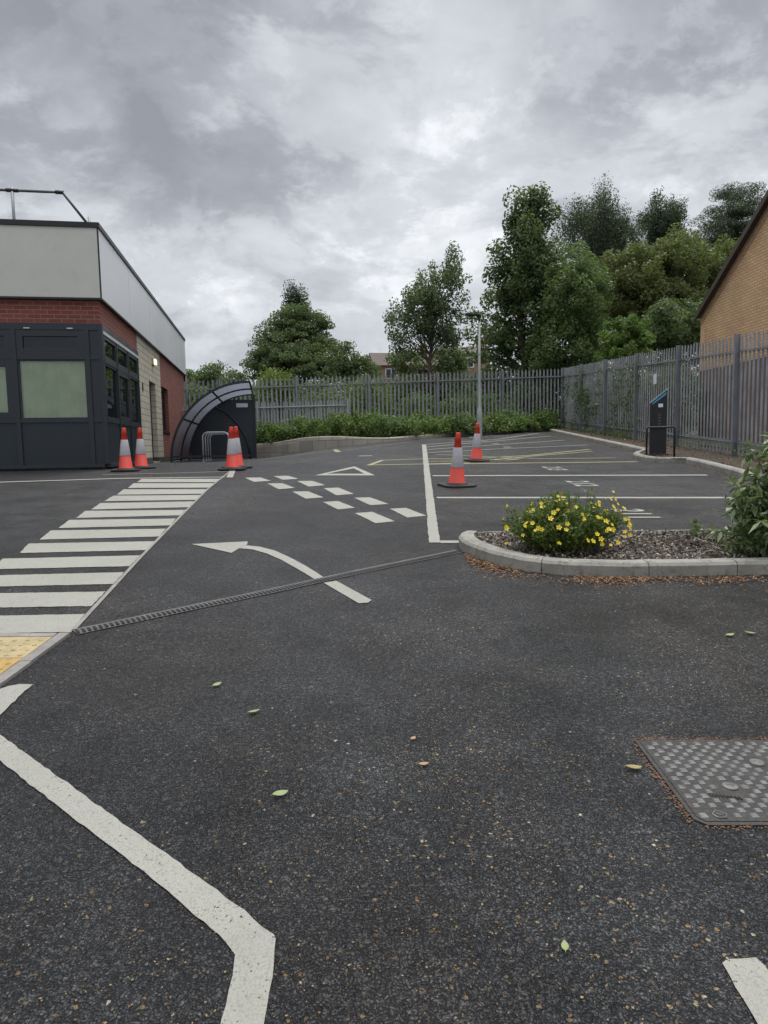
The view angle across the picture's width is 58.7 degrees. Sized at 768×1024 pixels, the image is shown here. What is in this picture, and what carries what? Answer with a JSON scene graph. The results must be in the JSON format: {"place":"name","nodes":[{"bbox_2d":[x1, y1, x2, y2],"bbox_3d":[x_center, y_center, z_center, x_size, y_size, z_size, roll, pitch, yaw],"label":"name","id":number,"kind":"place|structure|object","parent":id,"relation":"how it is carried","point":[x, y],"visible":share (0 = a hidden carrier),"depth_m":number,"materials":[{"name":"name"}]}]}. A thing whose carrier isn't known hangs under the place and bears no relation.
{"place":"outdoors","nodes":[
{"label":"outdoors","id":0,"kind":"place"},
{"bbox_2d":[218,368,252,386],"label":"broadleaf tree","id":1,"kind":"object","parent":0,"point":[239,375],"visible":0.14,"depth_m":78.31,"materials":[{"name":"green plant"}]},
{"bbox_2d":[0,426,767,1023],"bbox_3d":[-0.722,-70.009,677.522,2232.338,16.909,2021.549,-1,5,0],"label":"car park ground","id":2,"kind":"structure","parent":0,"point":[178,768],"depth_m":2.36,"materials":[{"name":"black asphalt"}]},
{"bbox_2d":[0,633,69,686],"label":"tactile paving","id":3,"kind":"structure","parent":2,"relation":"on","point":[20,652],"depth_m":3.28,"materials":[{"name":"concrete"}]},
{"bbox_2d":[0,187,187,470],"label":"office building","id":4,"kind":"structure","parent":2,"relation":"on","point":[92,353],"depth_m":12.32,"materials":[{"name":"white metal"}]},
{"bbox_2d":[0,329,10,354],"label":"vent window","id":5,"kind":"structure","parent":4,"relation":"in","point":[5,344],"depth_m":12.05,"materials":[{"name":"grey glass"}]},
{"bbox_2d":[0,359,15,418],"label":"opening window","id":6,"kind":"structure","parent":4,"relation":"in","point":[7,363],"depth_m":12.13,"materials":[{"name":"glass"}]},
{"bbox_2d":[15,329,84,354],"bbox_3d":[-5.951,-3.026,12.204,1.150,0.440,0.070,-2,5,-10],"label":"vent window","id":7,"kind":"structure","parent":4,"relation":"in","point":[28,342],"depth_m":12.18,"materials":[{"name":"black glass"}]},
{"bbox_2d":[17,359,88,418],"bbox_3d":[-5.938,-2.205,12.286,1.150,1.050,0.070,-2,5,-10],"label":"window","id":8,"kind":"structure","parent":4,"relation":"in","point":[18,360],"depth_m":12.21,"materials":[{"name":"glass"}]},
{"bbox_2d":[103,335,116,365],"bbox_3d":[-5.223,-3.050,12.958,0.070,0.440,1.040,-2,5,-10],"label":"vent window","id":9,"kind":"structure","parent":4,"relation":"in","point":[110,355],"depth_m":13.02,"materials":[{"name":"black glass"}]},
{"bbox_2d":[105,363,119,420],"bbox_3d":[-5.217,-2.268,13.030,0.070,1.010,1.040,-2,5,-10],"label":"window","id":10,"kind":"structure","parent":4,"relation":"in","point":[110,372],"depth_m":13.15,"materials":[{"name":"black glass"}]},
{"bbox_2d":[117,345,127,371],"bbox_3d":[-5.409,-3.150,14.048,0.070,0.440,1.060,-2,5,-10],"label":"vent window","id":11,"kind":"structure","parent":4,"relation":"in","point":[122,354],"depth_m":14.18,"materials":[{"name":"black glass"}]},
{"bbox_2d":[119,371,130,422],"bbox_3d":[-5.395,-2.368,14.121,0.070,1.010,1.060,-2,5,-10],"label":"opening window","id":12,"kind":"structure","parent":4,"relation":"in","point":[123,378],"depth_m":14.27,"materials":[{"name":"black glass"}]},
{"bbox_2d":[129,353,137,376],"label":"vent window","id":13,"kind":"structure","parent":4,"relation":"in","point":[133,363],"depth_m":15.27,"materials":[{"name":"black glass"}]},
{"bbox_2d":[130,377,139,424],"bbox_3d":[-5.593,-2.470,15.229,0.070,1.010,1.080,-2,5,-10],"label":"window","id":14,"kind":"structure","parent":4,"relation":"in","point":[134,388],"depth_m":15.43,"materials":[{"name":"black glass"}]},
{"bbox_2d":[161,388,170,433],"bbox_3d":[-6.440,-2.960,19.939,0.180,1.310,1.360,-2,5,-10],"label":"window","id":15,"kind":"structure","parent":4,"relation":"in","point":[162,390],"depth_m":20.40,"materials":[{"name":"black glass"}]},
{"bbox_2d":[110,428,140,471],"bbox_3d":[-4.540,-1.095,11.963,0.470,0.752,0.470,-2,6,-12],"label":"traffic cone","id":16,"kind":"object","parent":2,"relation":"on","point":[125,462],"visible":1,"depth_m":11.89,"materials":[{"name":"plastic"}]},
{"bbox_2d":[133,428,155,468],"bbox_3d":[-4.521,-1.184,12.677,0.470,0.752,0.470,-4,6,-30],"label":"traffic cone","id":17,"kind":"object","parent":2,"relation":"on","point":[140,459],"visible":0.91,"depth_m":12.61,"materials":[{"name":"plastic"}]},
{"bbox_2d":[170,380,256,461],"bbox_3d":[-4.986,-2.620,20.399,2.210,2.151,4.390,-2,5,-10],"label":"bike shelter","id":18,"kind":"object","parent":2,"relation":"on","point":[216,409],"visible":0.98,"depth_m":22.44,"materials":[{"name":"grey metal"}]},
{"bbox_2d":[202,431,227,460],"bbox_3d":[-4.667,-1.823,18.963,0.800,0.818,0.100,-2,5,-10],"label":"cycle hoop","id":19,"kind":"object","parent":2,"relation":"on","point":[209,432],"visible":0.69,"depth_m":18.90,"materials":[{"name":"metal"}]},
{"bbox_2d":[218,427,246,469],"bbox_3d":[-2.680,-1.120,12.024,0.470,0.752,0.470,-1,5,-5],"label":"traffic cone","id":20,"kind":"object","parent":2,"relation":"on","point":[232,463],"visible":1,"depth_m":11.96,"materials":[{"name":"plastic"}]},
{"bbox_2d":[222,426,252,467],"bbox_3d":[-2.681,-1.175,12.410,0.470,0.752,0.470,-6,7,-40],"label":"traffic cone","id":21,"kind":"object","parent":2,"relation":"on","point":[238,448],"visible":0.62,"depth_m":12.35,"materials":[{"name":"plastic"}]},
{"bbox_2d":[72,550,462,633],"bbox_3d":[-0.503,0.467,4.515,2.950,0.098,0.114,-6,7,-41],"label":"drainage channel","id":22,"kind":"object","parent":2,"relation":"on","point":[202,605],"visible":1,"depth_m":4.21,"materials":[{"name":"metal"}]},
{"bbox_2d":[273,790,287,794],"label":"fallen leaf","id":23,"kind":"object","parent":2,"relation":"on","point":[280,792],"visible":1,"depth_m":2.08,"materials":[{"name":"green plant"}]},
{"bbox_2d":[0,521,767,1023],"bbox_3d":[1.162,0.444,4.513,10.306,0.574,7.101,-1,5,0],"label":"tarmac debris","id":24,"kind":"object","parent":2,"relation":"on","point":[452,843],"visible":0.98,"depth_m":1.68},
{"bbox_2d":[243,429,542,458],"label":"retaining wall","id":25,"kind":"structure","parent":2,"relation":"on","point":[289,447],"depth_m":21.99,"materials":[{"name":"grey concrete"}]},
{"bbox_2d":[181,398,348,443],"bbox_3d":[-4.472,-3.056,24.197,6.492,1.870,0.127,-2,5,-9],"label":"palisade fence","id":26,"kind":"object","parent":25,"relation":"on","point":[258,407],"visible":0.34,"depth_m":24.40,"materials":[{"name":"grey metal"}]},
{"bbox_2d":[181,367,565,435],"bbox_3d":[-1.876,-3.769,25.314,19.033,3.350,0.127,-2,6,-15],"label":"palisade fence","id":27,"kind":"object","parent":25,"relation":"on","point":[296,385],"visible":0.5,"depth_m":26.11,"materials":[{"name":"grey metal"}]},
{"bbox_2d":[437,432,476,487],"bbox_3d":[1.036,-0.742,9.630,0.470,0.752,0.470,-3,10,-20],"label":"traffic cone","id":28,"kind":"object","parent":2,"relation":"on","point":[457,478],"visible":1,"depth_m":9.57,"materials":[{"name":"plastic"}]},
{"bbox_2d":[465,313,481,435],"bbox_3d":[3.023,-4.589,22.975,0.545,4.085,0.259,-1,5,0],"label":"lamp post","id":29,"kind":"object","parent":2,"relation":"on","point":[479,415],"visible":0.92,"depth_m":22.96,"materials":[{"name":"metal"}]},
{"bbox_2d":[463,423,489,461],"bbox_3d":[1.860,-1.399,13.670,0.470,0.752,0.470,-4,10,-33],"label":"traffic cone","id":30,"kind":"object","parent":2,"relation":"on","point":[476,454],"visible":0.96,"depth_m":13.60,"materials":[{"name":"plastic"}]},
{"bbox_2d":[561,940,568,952],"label":"fallen leaf","id":31,"kind":"object","parent":2,"relation":"on","point":[564,945],"visible":1,"depth_m":1.50,"materials":[{"name":"green plant"}]},
{"bbox_2d":[544,429,648,450],"bbox_3d":[6.336,-2.377,21.880,0.158,0.989,12.411,-1,5,3],"label":"car park kerb","id":32,"kind":"object","parent":2,"relation":"on","point":[612,443],"visible":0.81,"depth_m":19.48,"materials":[{"name":"concrete"}]},
{"bbox_2d":[478,530,746,535],"bbox_3d":[2.953,0.232,5.926,4.498,0.215,0.149,-1,5,-2],"label":"planter back edging","id":33,"kind":"object","parent":2,"relation":"on","point":[615,532],"visible":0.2,"depth_m":5.90,"materials":[{"name":"concrete"}]},
{"bbox_2d":[459,530,767,576],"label":"planter kerb","id":34,"kind":"structure","parent":2,"relation":"on","point":[470,543],"depth_m":4.73,"materials":[{"name":"concrete"}]},
{"bbox_2d":[464,553,767,591],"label":"kerb litter","id":35,"kind":"object","parent":2,"relation":"on","point":[469,559],"visible":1,"depth_m":4.63,"materials":[{"name":"brown plant"}]},
{"bbox_2d":[541,430,753,485],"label":"kerb litter","id":36,"kind":"object","parent":2,"relation":"on","point":[632,452],"visible":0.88,"depth_m":17.75,"materials":[{"name":"brown plant"}]},
{"bbox_2d":[555,427,766,473],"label":"fence verge","id":37,"kind":"structure","parent":2,"relation":"on","point":[708,454],"depth_m":14.39,"materials":[{"name":"soil"}]},
{"bbox_2d":[570,364,625,429],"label":"wild bush","id":38,"kind":"object","parent":37,"relation":"on","point":[586,396],"visible":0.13,"depth_m":24.32,"materials":[{"name":"green plant"}]},
{"bbox_2d":[585,356,655,432],"bbox_3d":[8.021,-3.840,22.699,2.382,2.593,3.844,-1,5,0],"label":"wild bush","id":39,"kind":"object","parent":37,"relation":"on","point":[623,395],"visible":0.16,"depth_m":22.41,"materials":[{"name":"green plant"}]},
{"bbox_2d":[647,388,668,455],"bbox_3d":[5.639,-1.845,14.048,0.420,1.359,0.360,1,6,20],"label":"payment machine","id":40,"kind":"object","parent":37,"relation":"on","point":[658,417],"visible":0.84,"depth_m":13.94,"materials":[{"name":"black metal"}]},
{"bbox_2d":[645,426,675,456],"bbox_3d":[5.556,-1.397,13.729,0.560,0.655,0.040,1,6,20],"label":"hoop guard","id":41,"kind":"object","parent":37,"relation":"on","point":[674,443],"visible":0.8,"depth_m":13.67,"materials":[{"name":"black metal"}]},
{"bbox_2d":[556,428,765,468],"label":"dead leaves","id":42,"kind":"object","parent":37,"relation":"on","point":[660,454],"visible":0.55,"depth_m":16.54,"materials":[{"name":"brown plant"}]},
{"bbox_2d":[562,424,763,455],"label":"fence weeds","id":43,"kind":"object","parent":37,"relation":"on","point":[616,431],"visible":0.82,"depth_m":19.94,"materials":[{"name":"green plant"}]},
{"bbox_2d":[562,330,767,459],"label":"palisade fence","id":44,"kind":"object","parent":37,"relation":"on","point":[640,411],"visible":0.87,"depth_m":16.21,"materials":[{"name":"grey metal"}]},
{"bbox_2d":[561,361,646,437],"bbox_3d":[7.276,-3.805,23.481,0.520,2.782,8.904,-1,5,1],"label":"ivy","id":45,"kind":"object","parent":44,"relation":"attached to","point":[615,405],"visible":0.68,"depth_m":21.31,"materials":[{"name":"green plant"}]},
{"bbox_2d":[633,449,691,462],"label":"machine island kerb","id":46,"kind":"structure","parent":2,"relation":"on","point":[637,455],"depth_m":13.35,"materials":[{"name":"concrete"}]},
{"bbox_2d":[628,734,767,829],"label":"rust grit","id":47,"kind":"object","parent":2,"relation":"on","point":[668,787],"visible":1,"depth_m":2.24,"materials":[{"name":"metal"}]},
{"bbox_2d":[634,740,767,826],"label":"manhole cover","id":48,"kind":"object","parent":2,"relation":"on","point":[713,783],"visible":0.98,"depth_m":2.18,"materials":[{"name":"metal"}]},
{"bbox_2d":[686,458,767,484],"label":"car park kerb","id":49,"kind":"object","parent":2,"relation":"on","point":[727,469],"visible":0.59,"depth_m":11.70,"materials":[{"name":"concrete"}]},
{"bbox_2d":[0,0,767,401],"label":"sky","id":50,"kind":"structure","parent":0,"point":[231,151],"materials":[{"name":"grey"}]},
{"bbox_2d":[261,405,696,431],"bbox_3d":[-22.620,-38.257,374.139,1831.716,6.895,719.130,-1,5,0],"label":"rough ground","id":51,"kind":"structure","parent":0,"point":[595,418],"depth_m":34.93,"materials":[{"name":"green plant"}]},
{"bbox_2d":[186,369,201,387],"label":"broadleaf tree","id":52,"kind":"object","parent":51,"relation":"on","point":[189,372],"visible":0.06,"depth_m":81.97,"materials":[{"name":"green plant"}]},
{"bbox_2d":[187,360,231,390],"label":"broadleaf tree","id":53,"kind":"object","parent":51,"relation":"on","point":[209,372],"visible":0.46,"depth_m":80.00,"materials":[{"name":"green plant"}]},
{"bbox_2d":[187,379,275,426],"bbox_3d":[-7.882,-4.980,32.637,5.441,2.717,2.642,-2,5,-6],"label":"hedge","id":54,"kind":"object","parent":51,"relation":"on","point":[201,394],"visible":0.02,"depth_m":32.27,"materials":[{"name":"green plant"}]},
{"bbox_2d":[251,364,305,416],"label":"spreading bush","id":55,"kind":"object","parent":51,"relation":"on","point":[268,375],"visible":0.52,"depth_m":30.39,"materials":[{"name":"green plant"}]},
{"bbox_2d":[239,302,342,391],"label":"broadleaf tree","id":56,"kind":"object","parent":51,"relation":"on","point":[278,349],"visible":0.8,"depth_m":55.20,"materials":[{"name":"green plant"}]},
{"bbox_2d":[252,375,335,425],"bbox_3d":[-4.786,-5.616,34.700,5.406,3.046,2.690,-1,5,0],"label":"hedge","id":57,"kind":"object","parent":51,"relation":"on","point":[300,388],"visible":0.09,"depth_m":34.22,"materials":[{"name":"green plant"}]},
{"bbox_2d":[280,279,313,346],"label":"poplar tree","id":58,"kind":"object","parent":51,"relation":"on","point":[294,296],"visible":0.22,"depth_m":75.72,"materials":[{"name":"green plant"}]},
{"bbox_2d":[288,385,344,419],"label":"wild bush","id":59,"kind":"object","parent":51,"relation":"on","point":[326,395],"visible":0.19,"depth_m":28.39,"materials":[{"name":"green plant"}]},
{"bbox_2d":[324,340,381,388],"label":"broadleaf tree","id":60,"kind":"object","parent":51,"relation":"on","point":[354,365],"visible":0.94,"depth_m":50.69,"materials":[{"name":"green plant"}]},
{"bbox_2d":[322,371,400,415],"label":"hedge","id":61,"kind":"object","parent":51,"relation":"on","point":[351,388],"visible":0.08,"depth_m":35.25,"materials":[{"name":"green plant"}]},
{"bbox_2d":[339,374,401,419],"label":"wild bush","id":62,"kind":"object","parent":51,"relation":"on","point":[372,402],"visible":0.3,"depth_m":29.39,"materials":[{"name":"green plant"}]},
{"bbox_2d":[368,345,439,404],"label":"house","id":63,"kind":"structure","parent":51,"relation":"on","point":[379,359],"depth_m":73.95,"materials":[{"name":"brick"}]},
{"bbox_2d":[385,368,396,378],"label":"window","id":64,"kind":"structure","parent":63,"relation":"in","point":[388,371],"depth_m":73.54,"materials":[{"name":"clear glass"}]},
{"bbox_2d":[396,386,445,417],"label":"wild bush","id":65,"kind":"object","parent":51,"relation":"on","point":[409,413],"visible":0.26,"depth_m":28.04,"materials":[{"name":"green plant"}]},
{"bbox_2d":[383,368,470,420],"bbox_3d":[2.268,-5.718,33.692,5.016,2.730,2.788,-1,5,0],"label":"hedge","id":66,"kind":"object","parent":51,"relation":"on","point":[444,384],"visible":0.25,"depth_m":33.16,"materials":[{"name":"green plant"}]},
{"bbox_2d":[382,240,477,387],"bbox_3d":[2.168,-8.698,33.352,3.883,8.606,4.396,-6,7,-41],"label":"airy tree","id":67,"kind":"object","parent":51,"relation":"on","point":[434,309],"visible":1,"depth_m":32.85,"materials":[{"name":"green plant"}]},
{"bbox_2d":[384,344,475,381],"bbox_3d":[2.662,-7.463,39.563,5.360,4.330,2.717,-1,5,0],"label":"broadleaf tree","id":68,"kind":"object","parent":51,"relation":"on","point":[457,358],"visible":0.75,"depth_m":39.00,"materials":[{"name":"green plant"}]},
{"bbox_2d":[441,337,489,381],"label":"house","id":69,"kind":"structure","parent":51,"relation":"on","point":[473,367],"depth_m":69.89,"materials":[{"name":"brick"}]},
{"bbox_2d":[440,389,524,418],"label":"wild bush","id":70,"kind":"object","parent":51,"relation":"on","point":[475,403],"visible":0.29,"depth_m":28.73,"materials":[{"name":"green plant"}]},
{"bbox_2d":[445,360,569,420],"bbox_3d":[5.979,-5.529,31.604,6.497,3.005,2.708,-1,5,0],"label":"hedge","id":71,"kind":"object","parent":51,"relation":"on","point":[505,381],"visible":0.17,"depth_m":31.27,"materials":[{"name":"green plant"}]},
{"bbox_2d":[462,181,569,379],"bbox_3d":[6.418,-9.826,32.636,4.948,11.110,5.820,-1,5,0],"label":"tall tree","id":72,"kind":"object","parent":51,"relation":"on","point":[520,274],"visible":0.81,"depth_m":31.68,"materials":[{"name":"green plant"}]},
{"bbox_2d":[504,379,560,419],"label":"wild bush","id":73,"kind":"object","parent":51,"relation":"on","point":[527,398],"visible":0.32,"depth_m":29.98,"materials":[{"name":"green plant"}]},
{"bbox_2d":[521,240,616,405],"bbox_3d":[8.237,-7.876,30.303,4.102,8.076,5.180,-1,5,0],"label":"broadleaf tree","id":74,"kind":"object","parent":51,"relation":"on","point":[578,318],"visible":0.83,"depth_m":29.17,"materials":[{"name":"green plant"}]},
{"bbox_2d":[474,528,767,559],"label":"mulch bed ground","id":75,"kind":"structure","parent":0,"point":[638,545],"depth_m":5.30,"materials":[{"name":"grey gravel"}]},
{"bbox_2d":[501,488,632,553],"bbox_3d":[1.371,0.060,5.156,0.987,0.496,0.627,-1,5,0],"label":"flowering shrub","id":76,"kind":"object","parent":75,"relation":"on","point":[550,526],"visible":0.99,"depth_m":5.06,"materials":[{"name":"green plant"}]},
{"bbox_2d":[689,518,703,537],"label":"young weed","id":77,"kind":"object","parent":75,"relation":"on","point":[695,521],"visible":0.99,"depth_m":5.69,"materials":[{"name":"green plant"}]},
{"bbox_2d":[704,432,767,556],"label":"pale leaved bush","id":78,"kind":"object","parent":75,"relation":"on","point":[753,522],"visible":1,"depth_m":5.03,"materials":[{"name":"green plant"}]},
{"bbox_2d":[555,423,767,453],"bbox_3d":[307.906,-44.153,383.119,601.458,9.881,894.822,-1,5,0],"label":"rough ground","id":79,"kind":"structure","parent":0,"point":[702,441],"depth_m":18.29,"materials":[{"name":"brown soil"}]},
{"bbox_2d":[552,171,645,270],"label":"birch tree","id":80,"kind":"object","parent":79,"relation":"on","point":[598,230],"visible":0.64,"depth_m":43.35,"materials":[{"name":"green plant"}]},
{"bbox_2d":[593,313,656,369],"bbox_3d":[8.898,-5.125,25.097,2.298,4.271,2.462,-1,5,0],"label":"broadleaf tree","id":81,"kind":"object","parent":79,"relation":"on","point":[633,337],"visible":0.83,"depth_m":24.63,"materials":[{"name":"green plant"}]},
{"bbox_2d":[584,222,738,366],"bbox_3d":[15.934,-9.421,35.079,12.572,9.768,6.776,-3,6,-25],"label":"broadleaf tree","id":82,"kind":"object","parent":79,"relation":"on","point":[642,274],"visible":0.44,"depth_m":32.10,"materials":[{"name":"green plant"}]},
{"bbox_2d":[635,187,690,246],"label":"birch tree","id":83,"kind":"object","parent":79,"relation":"on","point":[660,222],"visible":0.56,"depth_m":45.53,"materials":[{"name":"green plant"}]},
{"bbox_2d":[632,357,706,435],"bbox_3d":[9.009,-3.583,21.368,2.289,2.532,4.049,-1,5,0],"label":"wild bush","id":84,"kind":"object","parent":79,"relation":"on","point":[682,397],"visible":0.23,"depth_m":20.40,"materials":[{"name":"green plant"}]},
{"bbox_2d":[638,297,702,402],"bbox_3d":[12.258,-6.032,27.785,4.324,5.284,4.088,-1,5,0],"label":"broadleaf tree","id":85,"kind":"object","parent":79,"relation":"on","point":[684,329],"visible":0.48,"depth_m":26.74,"materials":[{"name":"green plant"}]},
{"bbox_2d":[688,181,766,248],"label":"pine tree","id":86,"kind":"object","parent":79,"relation":"on","point":[733,226],"visible":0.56,"depth_m":51.02,"materials":[{"name":"green plant"}]},
{"bbox_2d":[694,190,767,443],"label":"brick building","id":87,"kind":"structure","parent":79,"relation":"on","point":[735,300],"depth_m":18.02,"materials":[{"name":"brick"}]},
{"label":"planting bed ground","id":88,"kind":"structure","parent":0,"visible":0},
{"bbox_2d":[256,413,275,443],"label":"bed shrub","id":89,"kind":"object","parent":88,"relation":"on","point":[261,436],"visible":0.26,"depth_m":23.72,"materials":[{"name":"green plant"}]},
{"bbox_2d":[261,417,292,443],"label":"bed shrub","id":90,"kind":"object","parent":88,"relation":"on","point":[268,436],"visible":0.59,"depth_m":23.31,"materials":[{"name":"green plant"}]},
{"bbox_2d":[273,412,319,439],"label":"bed shrub","id":91,"kind":"object","parent":88,"relation":"on","point":[299,421],"visible":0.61,"depth_m":23.07,"materials":[{"name":"green plant"}]},
{"bbox_2d":[289,418,332,437],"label":"bed shrub","id":92,"kind":"object","parent":88,"relation":"on","point":[308,427],"visible":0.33,"depth_m":22.87,"materials":[{"name":"green plant"}]},
{"bbox_2d":[309,409,351,435],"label":"bed shrub","id":93,"kind":"object","parent":88,"relation":"on","point":[325,429],"visible":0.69,"depth_m":22.32,"materials":[{"name":"green plant"}]},
{"bbox_2d":[328,408,370,436],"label":"bed shrub","id":94,"kind":"object","parent":88,"relation":"on","point":[346,429],"visible":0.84,"depth_m":21.83,"materials":[{"name":"green plant"}]},
{"bbox_2d":[347,408,383,436],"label":"bed shrub","id":95,"kind":"object","parent":88,"relation":"on","point":[366,419],"visible":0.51,"depth_m":21.91,"materials":[{"name":"green plant"}]},
{"bbox_2d":[366,411,408,437],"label":"bed shrub","id":96,"kind":"object","parent":88,"relation":"on","point":[381,420],"visible":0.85,"depth_m":21.46,"materials":[{"name":"green plant"}]},
{"bbox_2d":[380,415,424,436],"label":"bed shrub","id":97,"kind":"object","parent":88,"relation":"on","point":[417,428],"visible":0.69,"depth_m":21.49,"materials":[{"name":"green plant"}]},
{"bbox_2d":[400,409,439,434],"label":"bed shrub","id":98,"kind":"object","parent":88,"relation":"on","point":[426,424],"visible":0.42,"depth_m":22.37,"materials":[{"name":"green plant"}]},
{"bbox_2d":[421,412,461,433],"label":"bed shrub","id":99,"kind":"object","parent":88,"relation":"on","point":[444,426],"visible":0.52,"depth_m":22.80,"materials":[{"name":"green plant"}]},
{"bbox_2d":[438,410,475,433],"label":"bed shrub","id":100,"kind":"object","parent":88,"relation":"on","point":[464,420],"visible":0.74,"depth_m":23.20,"materials":[{"name":"green plant"}]},
{"bbox_2d":[462,415,492,433],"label":"bed shrub","id":101,"kind":"object","parent":88,"relation":"on","point":[485,428],"visible":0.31,"depth_m":24.02,"materials":[{"name":"green plant"}]},
{"bbox_2d":[482,411,515,432],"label":"bed shrub","id":102,"kind":"object","parent":88,"relation":"on","point":[496,421],"visible":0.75,"depth_m":24.64,"materials":[{"name":"green plant"}]},
{"bbox_2d":[493,409,528,431],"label":"bed shrub","id":103,"kind":"object","parent":88,"relation":"on","point":[516,423],"visible":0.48,"depth_m":25.50,"materials":[{"name":"green plant"}]},
{"bbox_2d":[503,407,537,432],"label":"bed shrub","id":104,"kind":"object","parent":88,"relation":"on","point":[519,416],"visible":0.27,"depth_m":26.20,"materials":[{"name":"green plant"}]},
{"bbox_2d":[518,412,543,430],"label":"bed shrub","id":105,"kind":"object","parent":88,"relation":"on","point":[536,420],"visible":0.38,"depth_m":26.39,"materials":[{"name":"green plant"}]},
{"bbox_2d":[531,407,561,429],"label":"bed shrub","id":106,"kind":"object","parent":88,"relation":"on","point":[548,424],"visible":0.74,"depth_m":27.02,"materials":[{"name":"green plant"}]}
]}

